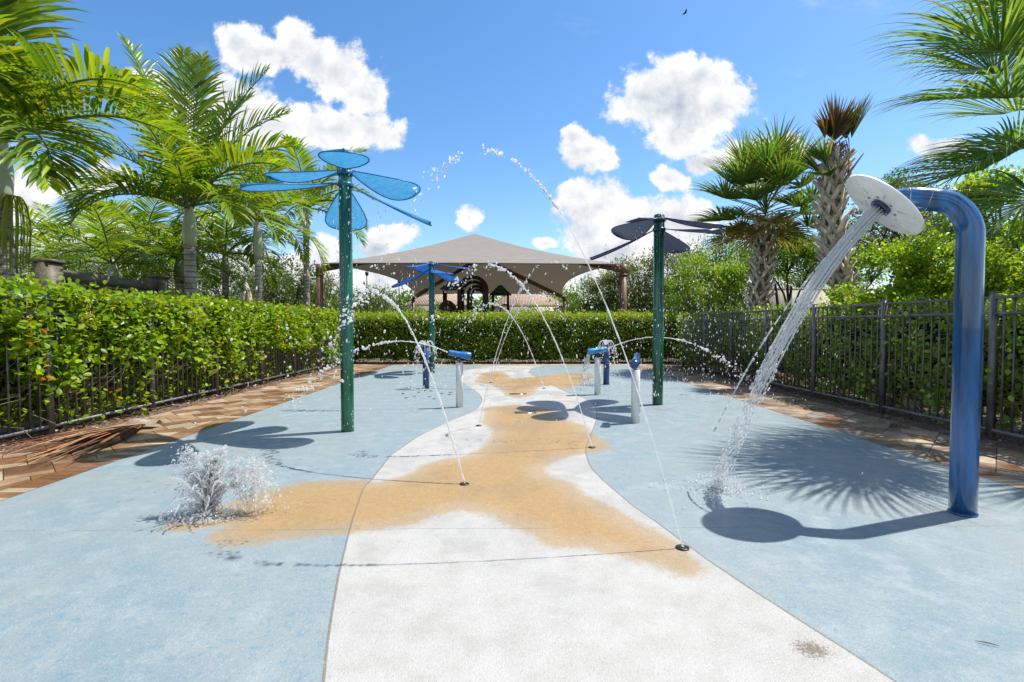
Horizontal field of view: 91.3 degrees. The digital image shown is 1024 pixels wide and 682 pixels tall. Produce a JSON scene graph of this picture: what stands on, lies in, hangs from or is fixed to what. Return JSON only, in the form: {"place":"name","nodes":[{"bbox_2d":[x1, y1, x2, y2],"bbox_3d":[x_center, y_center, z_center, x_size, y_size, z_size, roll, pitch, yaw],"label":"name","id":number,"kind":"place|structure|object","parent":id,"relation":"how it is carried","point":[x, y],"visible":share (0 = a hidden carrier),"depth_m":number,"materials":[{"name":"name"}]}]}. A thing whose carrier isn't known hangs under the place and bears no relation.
{"place":"outdoors","nodes":[
{"label":"outdoors","id":0,"kind":"place"},
{"bbox_2d":[395,364,627,364],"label":"paver walk","id":1,"kind":"structure","parent":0,"point":[513,364],"depth_m":15.52,"materials":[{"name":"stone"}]},
{"bbox_2d":[4,0,1023,315],"label":"sky","id":2,"kind":"structure","parent":0,"point":[615,107],"materials":[{"name":"blue"}]},
{"bbox_2d":[359,342,700,359],"bbox_3d":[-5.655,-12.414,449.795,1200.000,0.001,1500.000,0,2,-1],"label":"ground","id":3,"kind":"structure","parent":0,"point":[509,359],"depth_m":18.57,"materials":[{"name":"soil"}]},
{"bbox_2d":[14,238,85,286],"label":"tree","id":4,"kind":"object","parent":3,"relation":"on","point":[20,272],"visible":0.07,"depth_m":24.09,"materials":[{"name":"green plant"}]},
{"bbox_2d":[17,245,117,287],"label":"tree","id":5,"kind":"object","parent":3,"relation":"on","point":[88,263],"depth_m":26.25,"materials":[{"name":"green plant"}]},
{"bbox_2d":[13,201,124,288],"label":"palm tree","id":6,"kind":"object","parent":3,"relation":"on","point":[43,209],"visible":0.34,"depth_m":16.57,"materials":[{"name":"green plant"}]},
{"bbox_2d":[13,201,183,297],"bbox_3d":[-10.257,-1.266,12.912,4.117,4.248,4.029,0,2,-1],"label":"palm tree","id":7,"kind":"object","parent":3,"relation":"on","point":[102,244],"visible":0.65,"depth_m":12.36,"materials":[{"name":"green plant"}]},
{"bbox_2d":[68,253,173,295],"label":"tree","id":8,"kind":"object","parent":3,"relation":"on","point":[93,265],"visible":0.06,"depth_m":22.58,"materials":[{"name":"green plant"}]},
{"bbox_2d":[37,195,219,294],"bbox_3d":[-11.540,-1.942,15.781,4.652,5.424,4.375,0,2,-1],"label":"palm tree","id":9,"kind":"object","parent":3,"relation":"on","point":[141,213],"visible":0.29,"depth_m":15.25,"materials":[{"name":"green plant"}]},
{"bbox_2d":[123,257,217,300],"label":"tree","id":10,"kind":"object","parent":3,"relation":"on","point":[170,267],"visible":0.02,"depth_m":28.24,"materials":[{"name":"green plant"}]},
{"bbox_2d":[94,208,249,301],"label":"palm tree","id":11,"kind":"object","parent":3,"relation":"on","point":[165,238],"visible":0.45,"depth_m":14.03,"materials":[{"name":"green plant"}]},
{"bbox_2d":[0,360,371,452],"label":"planting bed","id":12,"kind":"object","parent":3,"relation":"on","point":[112,417],"depth_m":6.89,"materials":[{"name":"brown soil"}]},
{"bbox_2d":[30,258,169,297],"bbox_3d":[-7.316,-0.183,9.158,0.300,2.270,2.800,0,2,-1],"label":"timber fence","id":13,"kind":"object","parent":12,"relation":"on","point":[51,269],"visible":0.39,"depth_m":8.64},
{"bbox_2d":[0,0,206,420],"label":"palm tree","id":14,"kind":"object","parent":12,"relation":"on","point":[29,95],"visible":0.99,"depth_m":6.07,"materials":[{"name":"green plant"}]},
{"bbox_2d":[0,272,339,441],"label":"hedge","id":15,"kind":"object","parent":12,"relation":"on","point":[260,321],"visible":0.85,"depth_m":6.69,"materials":[{"name":"green plant"}]},
{"bbox_2d":[0,293,339,438],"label":"metal fence","id":16,"kind":"object","parent":12,"relation":"on","point":[50,414],"visible":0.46,"depth_m":6.64,"materials":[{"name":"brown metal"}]},
{"bbox_2d":[48,32,303,383],"bbox_3d":[-6.760,-2.795,10.254,4.488,7.465,4.136,2,2,44],"label":"palm tree","id":17,"kind":"object","parent":12,"relation":"on","point":[188,174],"visible":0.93,"depth_m":10.15,"materials":[{"name":"green plant"}]},
{"bbox_2d":[166,141,330,301],"bbox_3d":[-6.970,-2.014,13.534,4.189,5.703,4.196,0,2,-1],"label":"palm tree","id":18,"kind":"object","parent":12,"relation":"on","point":[257,250],"visible":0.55,"depth_m":13.37,"materials":[{"name":"green plant"}]},
{"bbox_2d":[231,134,376,307],"bbox_3d":[-6.470,-2.894,16.409,4.261,7.290,4.366,0,2,-1],"label":"palm tree","id":19,"kind":"object","parent":12,"relation":"on","point":[305,159],"visible":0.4,"depth_m":16.08,"materials":[{"name":"green plant"}]},
{"bbox_2d":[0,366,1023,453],"bbox_3d":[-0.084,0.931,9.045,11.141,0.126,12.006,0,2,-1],"label":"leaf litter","id":20,"kind":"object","parent":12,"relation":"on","point":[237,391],"visible":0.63,"depth_m":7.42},
{"bbox_2d":[0,364,393,500],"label":"paver walk","id":21,"kind":"structure","parent":3,"relation":"on","point":[256,398],"depth_m":5.53,"materials":[{"name":"brick"}]},
{"bbox_2d":[0,418,161,465],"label":"fallen frond","id":22,"kind":"object","parent":21,"relation":"on","point":[104,434],"visible":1,"depth_m":5.03,"materials":[{"name":"brown plant"}]},
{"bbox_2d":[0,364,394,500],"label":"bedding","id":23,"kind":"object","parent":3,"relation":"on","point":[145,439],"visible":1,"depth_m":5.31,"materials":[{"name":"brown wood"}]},
{"bbox_2d":[147,193,297,299],"bbox_3d":[-8.705,-1.762,15.237,4.140,5.097,4.403,0,2,-1],"label":"palm tree","id":24,"kind":"object","parent":3,"relation":"on","point":[219,232],"visible":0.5,"depth_m":14.88,"materials":[{"name":"green plant"}]},
{"bbox_2d":[169,246,275,304],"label":"tree","id":25,"kind":"object","parent":3,"relation":"on","point":[200,281],"visible":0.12,"depth_m":25.31,"materials":[{"name":"green plant"}]},
{"bbox_2d":[240,281,252,301],"bbox_3d":[-10.533,-0.881,19.852,0.541,2.956,0.541,1,2,22],"label":"umbrella","id":26,"kind":"object","parent":3,"relation":"on","point":[242,297],"visible":0.32,"depth_m":19.70,"materials":[{"name":"beige fabric"}]},
{"bbox_2d":[221,249,329,307],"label":"tree","id":27,"kind":"object","parent":3,"relation":"on","point":[271,296],"visible":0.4,"depth_m":23.39,"materials":[{"name":"green plant"}]},
{"bbox_2d":[290,271,362,319],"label":"tree","id":28,"kind":"object","parent":3,"relation":"on","point":[329,283],"visible":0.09,"depth_m":32.22,"materials":[{"name":"green plant"}]},
{"bbox_2d":[365,271,368,318],"bbox_3d":[-10.366,-2.432,35.815,0.260,5.087,0.247,0,2,-1],"label":"lamp post","id":29,"kind":"object","parent":3,"relation":"on","point":[366,273],"visible":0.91,"depth_m":35.75,"materials":[{"name":"grey metal"}]},
{"bbox_2d":[353,283,398,319],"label":"tree","id":30,"kind":"object","parent":3,"relation":"on","point":[375,299],"visible":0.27,"depth_m":36.99,"materials":[{"name":"green plant"}]},
{"bbox_2d":[403,305,428,315],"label":"tree","id":31,"kind":"object","parent":3,"relation":"on","point":[416,309],"visible":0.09,"depth_m":51.22,"materials":[{"name":"green plant"}]},
{"bbox_2d":[402,294,474,315],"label":"house","id":32,"kind":"structure","parent":3,"relation":"on","point":[422,301],"depth_m":60.75,"materials":[{"name":"beige paint"}]},
{"bbox_2d":[427,300,456,312],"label":"tree","id":33,"kind":"object","parent":3,"relation":"on","point":[437,305],"visible":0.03,"depth_m":49.43,"materials":[{"name":"green plant"}]},
{"bbox_2d":[435,300,457,319],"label":"play tunnel","id":34,"kind":"structure","parent":3,"relation":"on","point":[443,305],"depth_m":24.57,"materials":[{"name":"brown plastic"}]},
{"bbox_2d":[440,281,463,313],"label":"play tower","id":35,"kind":"structure","parent":3,"relation":"on","point":[444,288],"depth_m":26.95,"materials":[{"name":"black plastic"}]},
{"bbox_2d":[314,234,627,319],"bbox_3d":[-1.712,-2.774,29.910,12.462,6.229,20.380,0,2,-1],"label":"shade canopy","id":36,"kind":"object","parent":3,"relation":"on","point":[520,263],"visible":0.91,"depth_m":24.55,"materials":[{"name":"fabric"}]},
{"bbox_2d":[457,275,488,319],"bbox_3d":[-2.042,-1.565,29.443,1.663,3.742,9.181,0,2,-1],"label":"play structure","id":37,"kind":"object","parent":3,"relation":"on","point":[482,285],"visible":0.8,"depth_m":27.80,"materials":[{"name":"brown plastic"}]},
{"bbox_2d":[489,285,510,318],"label":"play tower","id":38,"kind":"structure","parent":3,"relation":"on","point":[499,290],"depth_m":30.44,"materials":[{"name":"green plastic"}]},
{"bbox_2d":[373,311,627,320],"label":"playground fence","id":39,"kind":"object","parent":3,"relation":"on","point":[479,311],"visible":0.1,"depth_m":43.90,"materials":[{"name":"black metal"}]},
{"bbox_2d":[361,360,651,363],"bbox_3d":[-0.138,0.705,16.959,9.550,0.001,2.140,0,2,-1],"label":"planting bed","id":40,"kind":"object","parent":3,"relation":"on","point":[476,362],"visible":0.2,"depth_m":16.64,"materials":[{"name":"brown soil"}]},
{"bbox_2d":[331,308,690,363],"bbox_3d":[-0.102,-0.131,16.402,11.906,1.945,1.647,0,2,-1],"label":"hedge","id":41,"kind":"object","parent":40,"relation":"on","point":[536,331],"visible":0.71,"depth_m":16.05,"materials":[{"name":"green plant"}]},
{"bbox_2d":[0,365,1023,681],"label":"splash pad","id":42,"kind":"object","parent":3,"relation":"on","point":[888,565],"visible":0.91,"depth_m":2.84,"materials":[{"name":"rubber"}]},
{"bbox_2d":[156,444,298,525],"bbox_3d":[-1.836,0.879,3.149,0.948,0.465,0.528,0,2,-1],"label":"water geyser","id":43,"kind":"object","parent":42,"relation":"on","point":[211,480],"visible":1,"depth_m":3.15,"materials":[{"name":"liquid"}]},
{"bbox_2d":[239,148,431,431],"bbox_3d":[-1.855,-0.471,5.712,1.956,2.995,1.986,0,2,-1],"label":"flower fountain","id":44,"kind":"object","parent":42,"relation":"on","point":[347,161],"visible":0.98,"depth_m":5.62,"materials":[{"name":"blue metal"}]},
{"bbox_2d":[284,340,447,409],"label":"water stream","id":45,"kind":"structure","parent":42,"relation":"on","point":[363,348],"depth_m":7.17,"materials":[{"name":"liquid"}]},
{"bbox_2d":[422,345,428,388],"bbox_3d":[-1.647,0.496,9.579,0.134,0.826,0.134,0,2,-1],"label":"water spray post","id":46,"kind":"object","parent":42,"relation":"on","point":[426,371],"visible":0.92,"depth_m":9.53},
{"bbox_2d":[405,340,446,390],"bbox_3d":[-1.661,0.470,9.558,0.799,0.964,0.811,0,2,-1],"label":"water spray","id":47,"kind":"object","parent":46,"relation":"attached to","point":[413,389],"visible":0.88,"depth_m":9.50,"materials":[{"name":"liquid"}]},
{"bbox_2d":[391,261,469,372],"bbox_3d":[-2.077,-0.604,12.726,2.007,2.835,1.990,0,2,-1],"label":"flower fountain","id":48,"kind":"object","parent":42,"relation":"on","point":[425,268],"visible":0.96,"depth_m":12.70,"materials":[{"name":"blue metal"}]},
{"bbox_2d":[448,350,470,407],"bbox_3d":[-0.771,0.553,7.372,0.349,0.847,0.112,0,2,-8],"label":"water cannon","id":49,"kind":"object","parent":42,"relation":"on","point":[459,380],"visible":1,"depth_m":7.33,"materials":[{"name":"white plastic"}]},
{"bbox_2d":[155,166,862,486],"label":"water droplets","id":50,"kind":"object","parent":42,"relation":"on","point":[341,380],"visible":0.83,"depth_m":6.60},
{"bbox_2d":[587,347,607,394],"bbox_3d":[1.491,0.518,8.726,0.349,0.834,0.114,0,2,-1],"label":"water cannon","id":51,"kind":"object","parent":42,"relation":"on","point":[597,386],"visible":0.94,"depth_m":8.69,"materials":[{"name":"white plastic"}]},
{"bbox_2d":[577,354,592,390],"bbox_3d":[1.245,0.546,8.720,0.320,0.665,0.175,0,2,-1],"label":"water spill","id":52,"kind":"object","parent":51,"relation":"attached to","point":[587,360],"visible":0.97,"depth_m":8.71,"materials":[{"name":"liquid"}]},
{"bbox_2d":[603,345,609,384],"bbox_3d":[1.926,0.482,10.220,0.134,0.816,0.134,0,2,-1],"label":"water spray post","id":53,"kind":"object","parent":42,"relation":"on","point":[606,357],"visible":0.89,"depth_m":10.17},
{"bbox_2d":[586,340,625,386],"bbox_3d":[1.927,0.453,10.206,0.815,0.952,0.832,0,2,-1],"label":"water spray","id":54,"kind":"object","parent":53,"relation":"attached to","point":[606,342],"visible":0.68,"depth_m":10.15,"materials":[{"name":"white liquid"}]},
{"bbox_2d":[630,353,640,423],"bbox_3d":[1.524,0.583,6.176,0.112,0.859,0.346,1,2,20],"label":"water cannon","id":55,"kind":"object","parent":42,"relation":"on","point":[635,400],"visible":1,"depth_m":6.14,"materials":[{"name":"white plastic"}]},
{"bbox_2d":[590,214,724,404],"bbox_3d":[2.184,-0.467,7.565,2.007,2.875,1.990,0,2,-1],"label":"flower fountain","id":56,"kind":"object","parent":42,"relation":"on","point":[668,243],"visible":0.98,"depth_m":7.54,"materials":[{"name":"green metal"}]},
{"bbox_2d":[651,471,769,508],"bbox_3d":[1.450,1.028,3.674,0.814,0.130,0.743,0,2,-12],"label":"splash","id":57,"kind":"object","parent":42,"relation":"on","point":[716,481],"visible":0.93,"depth_m":3.68,"materials":[{"name":"liquid"}]},
{"bbox_2d":[846,174,985,517],"bbox_3d":[2.557,-0.003,3.261,0.529,2.208,0.719,-2,2,-41],"label":"shower post","id":58,"kind":"object","parent":42,"relation":"on","point":[901,207],"visible":0.93,"depth_m":3.14,"materials":[{"name":"metal"}]},
{"bbox_2d":[710,205,883,488],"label":"shower stream","id":59,"kind":"structure","parent":58,"relation":"attached to","point":[866,220],"depth_m":3.50,"materials":[{"name":"liquid"}]},
{"bbox_3d":[0.787,1.044,4.932,0.072,0.014,0.072,0,2,-1],"label":"ground nozzle","id":60,"kind":"object","parent":42,"relation":"on","visible":0},
{"bbox_2d":[398,260,591,445],"bbox_3d":[-0.159,0.131,4.872,1.903,1.826,0.191,0,2,-1],"label":"water jet","id":61,"kind":"object","parent":60,"relation":"on","point":[521,284],"visible":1,"depth_m":4.87},
{"bbox_2d":[491,294,561,314],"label":"house","id":62,"kind":"structure","parent":3,"relation":"on","point":[537,298],"depth_m":64.50,"materials":[{"name":"beige paint"}]},
{"bbox_2d":[121,282,940,325],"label":"woodland","id":63,"kind":"object","parent":3,"relation":"on","point":[475,302],"visible":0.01,"depth_m":69.70,"materials":[{"name":"green plant"}]},
{"bbox_2d":[511,299,550,315],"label":"tree","id":64,"kind":"object","parent":3,"relation":"on","point":[530,307],"visible":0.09,"depth_m":49.54,"materials":[{"name":"green plant"}]},
{"bbox_2d":[537,287,588,320],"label":"tree","id":65,"kind":"object","parent":3,"relation":"on","point":[567,292],"visible":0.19,"depth_m":41.50,"materials":[{"name":"green plant"}]},
{"bbox_2d":[552,273,604,319],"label":"tree","id":66,"kind":"object","parent":3,"relation":"on","point":[576,293],"visible":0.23,"depth_m":39.40,"materials":[{"name":"green plant"}]},
{"bbox_2d":[569,269,631,320],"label":"tree","id":67,"kind":"object","parent":3,"relation":"on","point":[592,289],"visible":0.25,"depth_m":29.64,"materials":[{"name":"green plant"}]},
{"bbox_2d":[587,253,678,319],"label":"tree","id":68,"kind":"object","parent":3,"relation":"on","point":[611,298],"visible":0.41,"depth_m":26.90,"materials":[{"name":"green plant"}]},
{"bbox_2d":[619,231,721,319],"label":"tree","id":69,"kind":"object","parent":3,"relation":"on","point":[648,290],"visible":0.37,"depth_m":24.74,"materials":[{"name":"green plant"}]},
{"bbox_2d":[644,261,705,310],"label":"tree","id":70,"kind":"object","parent":3,"relation":"on","point":[668,290],"visible":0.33,"depth_m":20.25,"materials":[{"name":"green plant"}]},
{"bbox_2d":[607,337,758,393],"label":"water stream","id":71,"kind":"structure","parent":3,"relation":"on","point":[706,350],"depth_m":8.79,"materials":[{"name":"liquid"}]},
{"bbox_2d":[664,267,744,319],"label":"tree","id":72,"kind":"object","parent":3,"relation":"on","point":[707,307],"visible":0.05,"depth_m":27.97,"materials":[{"name":"green plant"}]},
{"bbox_2d":[673,228,754,311],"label":"tree","id":73,"kind":"object","parent":3,"relation":"on","point":[722,255],"visible":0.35,"depth_m":21.43,"materials":[{"name":"green plant"}]},
{"bbox_2d":[746,234,889,300],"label":"tree","id":74,"kind":"object","parent":3,"relation":"on","point":[791,280],"visible":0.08,"depth_m":22.93,"materials":[{"name":"green plant"}]},
{"bbox_2d":[629,363,1023,489],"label":"paver walk","id":75,"kind":"structure","parent":3,"relation":"on","point":[819,415],"depth_m":5.85,"materials":[{"name":"brick"}]},
{"bbox_2d":[643,366,1023,489],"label":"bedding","id":76,"kind":"object","parent":3,"relation":"on","point":[995,471],"visible":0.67,"depth_m":5.41,"materials":[{"name":"brown wood"}]},
{"bbox_2d":[644,360,1023,453],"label":"planting bed","id":77,"kind":"object","parent":3,"relation":"on","point":[944,428],"depth_m":7.30,"materials":[{"name":"brown soil"}]},
{"bbox_2d":[664,249,748,313],"bbox_3d":[6.498,-1.168,16.801,2.927,4.025,2.590,0,2,-1],"label":"shrub","id":78,"kind":"object","parent":77,"relation":"on","point":[689,289],"visible":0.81,"depth_m":16.56,"materials":[{"name":"green plant"}]},
{"bbox_2d":[709,260,753,308],"bbox_3d":[7.485,-0.899,16.557,1.840,3.501,1.719,-1,2,-32],"label":"shrub","id":79,"kind":"object","parent":77,"relation":"on","point":[737,290],"visible":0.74,"depth_m":16.14,"materials":[{"name":"green plant"}]},
{"bbox_2d":[679,112,851,372],"bbox_3d":[6.580,-2.438,13.043,4.255,6.613,4.329,0,2,-1],"label":"palm tree","id":80,"kind":"object","parent":77,"relation":"on","point":[766,162],"visible":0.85,"depth_m":12.56,"materials":[{"name":"green plant"}]},
{"bbox_2d":[738,225,820,317],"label":"tree","id":81,"kind":"object","parent":77,"relation":"on","point":[804,252],"visible":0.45,"depth_m":16.34,"materials":[{"name":"green plant"}]},
{"bbox_2d":[785,91,874,387],"bbox_3d":[6.255,-1.984,9.885,1.564,5.872,1.311,0,2,-1],"label":"palm tree","id":82,"kind":"object","parent":77,"relation":"on","point":[832,168],"visible":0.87,"depth_m":9.78,"materials":[{"name":"brown plant"}]},
{"bbox_2d":[667,285,1023,438],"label":"hedge","id":83,"kind":"object","parent":77,"relation":"on","point":[1008,398],"visible":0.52,"depth_m":7.02,"materials":[{"name":"green plant"}]},
{"bbox_2d":[682,291,1023,438],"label":"metal fence","id":84,"kind":"object","parent":77,"relation":"on","point":[993,313],"visible":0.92,"depth_m":6.99,"materials":[{"name":"black metal"}]},
{"bbox_2d":[819,222,985,405],"bbox_3d":[6.062,-0.301,7.624,2.272,2.844,2.046,0,2,-1],"label":"shrub","id":85,"kind":"object","parent":77,"relation":"on","point":[908,262],"visible":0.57,"depth_m":7.31,"materials":[{"name":"green plant"}]},
{"bbox_2d":[845,170,991,277],"bbox_3d":[8.302,-1.267,10.610,2.445,4.596,2.561,-1,2,-33],"label":"shrub","id":86,"kind":"object","parent":77,"relation":"on","point":[884,235],"visible":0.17,"depth_m":10.58,"materials":[{"name":"green plant"}]},
{"bbox_2d":[847,0,1023,268],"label":"palm tree","id":87,"kind":"object","parent":77,"relation":"on","point":[1006,40],"visible":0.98,"depth_m":5.09,"materials":[{"name":"green plant"}]},
{"bbox_2d":[921,162,1023,271],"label":"tree","id":88,"kind":"object","parent":77,"relation":"on","point":[1017,232],"visible":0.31,"depth_m":8.36,"materials":[{"name":"green plant"}]},
{"bbox_2d":[938,232,1023,417],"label":"shrub","id":89,"kind":"object","parent":77,"relation":"on","point":[1001,275],"visible":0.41,"depth_m":6.47,"materials":[{"name":"green plant"}]},
{"bbox_2d":[795,218,891,288],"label":"tree","id":90,"kind":"object","parent":3,"relation":"on","point":[871,278],"visible":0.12,"depth_m":17.21,"materials":[{"name":"green plant"}]},
{"bbox_2d":[852,167,935,281],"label":"tree","id":91,"kind":"object","parent":3,"relation":"on","point":[889,179],"visible":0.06,"depth_m":13.76,"materials":[{"name":"green plant"}]},
{"bbox_2d":[317,366,891,681],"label":"sand path","id":92,"kind":"structure","parent":0,"point":[502,566],"depth_m":2.34,"materials":[{"name":"concrete"}]},
{"bbox_2d":[509,393,526,394],"bbox_3d":[0.103,0.928,8.797,0.300,0.011,0.110,0,2,-1],"label":"floor drain","id":93,"kind":"object","parent":92,"relation":"on","point":[517,394],"visible":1,"depth_m":8.74,"materials":[{"name":"metal"}]},
{"bbox_2d":[515,411,536,413],"bbox_3d":[0.189,0.985,6.905,0.300,0.011,0.110,0,2,-1],"label":"floor drain","id":94,"kind":"object","parent":92,"relation":"on","point":[523,412],"visible":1,"depth_m":6.87,"materials":[{"name":"metal"}]},
{"bbox_2d":[675,544,688,550],"bbox_3d":[0.920,1.111,2.702,0.072,0.014,0.072,0,2,-1],"label":"ground nozzle","id":95,"kind":"object","parent":92,"relation":"on","point":[681,548],"visible":0.96,"depth_m":2.69,"materials":[{"name":"metal"}]},
{"bbox_2d":[367,143,682,545],"bbox_3d":[0.036,-0.013,2.897,1.826,2.232,0.179,0,2,9],"label":"water jet","id":96,"kind":"object","parent":95,"relation":"on","point":[554,204],"visible":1,"depth_m":2.78},
{"bbox_3d":[-0.361,1.078,3.793,0.072,0.014,0.072,0,2,-1],"label":"ground nozzle","id":97,"kind":"object","parent":92,"relation":"on","visible":0},
{"bbox_2d":[308,289,464,482],"bbox_3d":[-1.172,0.287,4.558,2.261,1.536,0.284,1,2,37],"label":"water jet","id":98,"kind":"object","parent":97,"relation":"on","point":[390,301],"visible":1,"depth_m":4.40},
{"bbox_3d":[-0.399,1.011,6.004,0.072,0.014,0.072,0,2,-1],"label":"ground nozzle","id":99,"kind":"object","parent":92,"relation":"on","visible":0},
{"bbox_2d":[478,260,620,424],"bbox_3d":[0.396,0.058,5.672,1.703,1.922,0.222,1,2,26],"label":"water jet","id":100,"kind":"object","parent":99,"relation":"on","point":[520,290],"visible":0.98,"depth_m":5.72},
{"bbox_3d":[0.613,0.902,9.592,0.072,0.014,0.072,0,2,-1],"label":"ground nozzle","id":101,"kind":"object","parent":92,"relation":"on","visible":0},
{"bbox_2d":[460,302,543,387],"bbox_3d":[-0.199,0.068,9.701,1.661,1.659,0.215,0,2,8],"label":"water jet","id":102,"kind":"object","parent":101,"relation":"on","point":[479,309],"visible":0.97,"depth_m":9.67},
{"bbox_3d":[-0.445,0.873,10.544,0.072,0.014,0.072,0,2,-1],"label":"ground nozzle","id":103,"kind":"object","parent":92,"relation":"on","visible":0},
{"bbox_2d":[491,291,586,380],"bbox_3d":[0.567,-0.070,10.282,2.065,1.899,0.335,1,2,22],"label":"water jet","id":104,"kind":"object","parent":103,"relation":"on","point":[543,293],"visible":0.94,"depth_m":10.23},
{"bbox_2d":[748,288,877,316],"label":"garden wall","id":105,"kind":"structure","parent":0,"point":[794,292],"depth_m":20.48,"materials":[{"name":"beige paint"}]}
]}

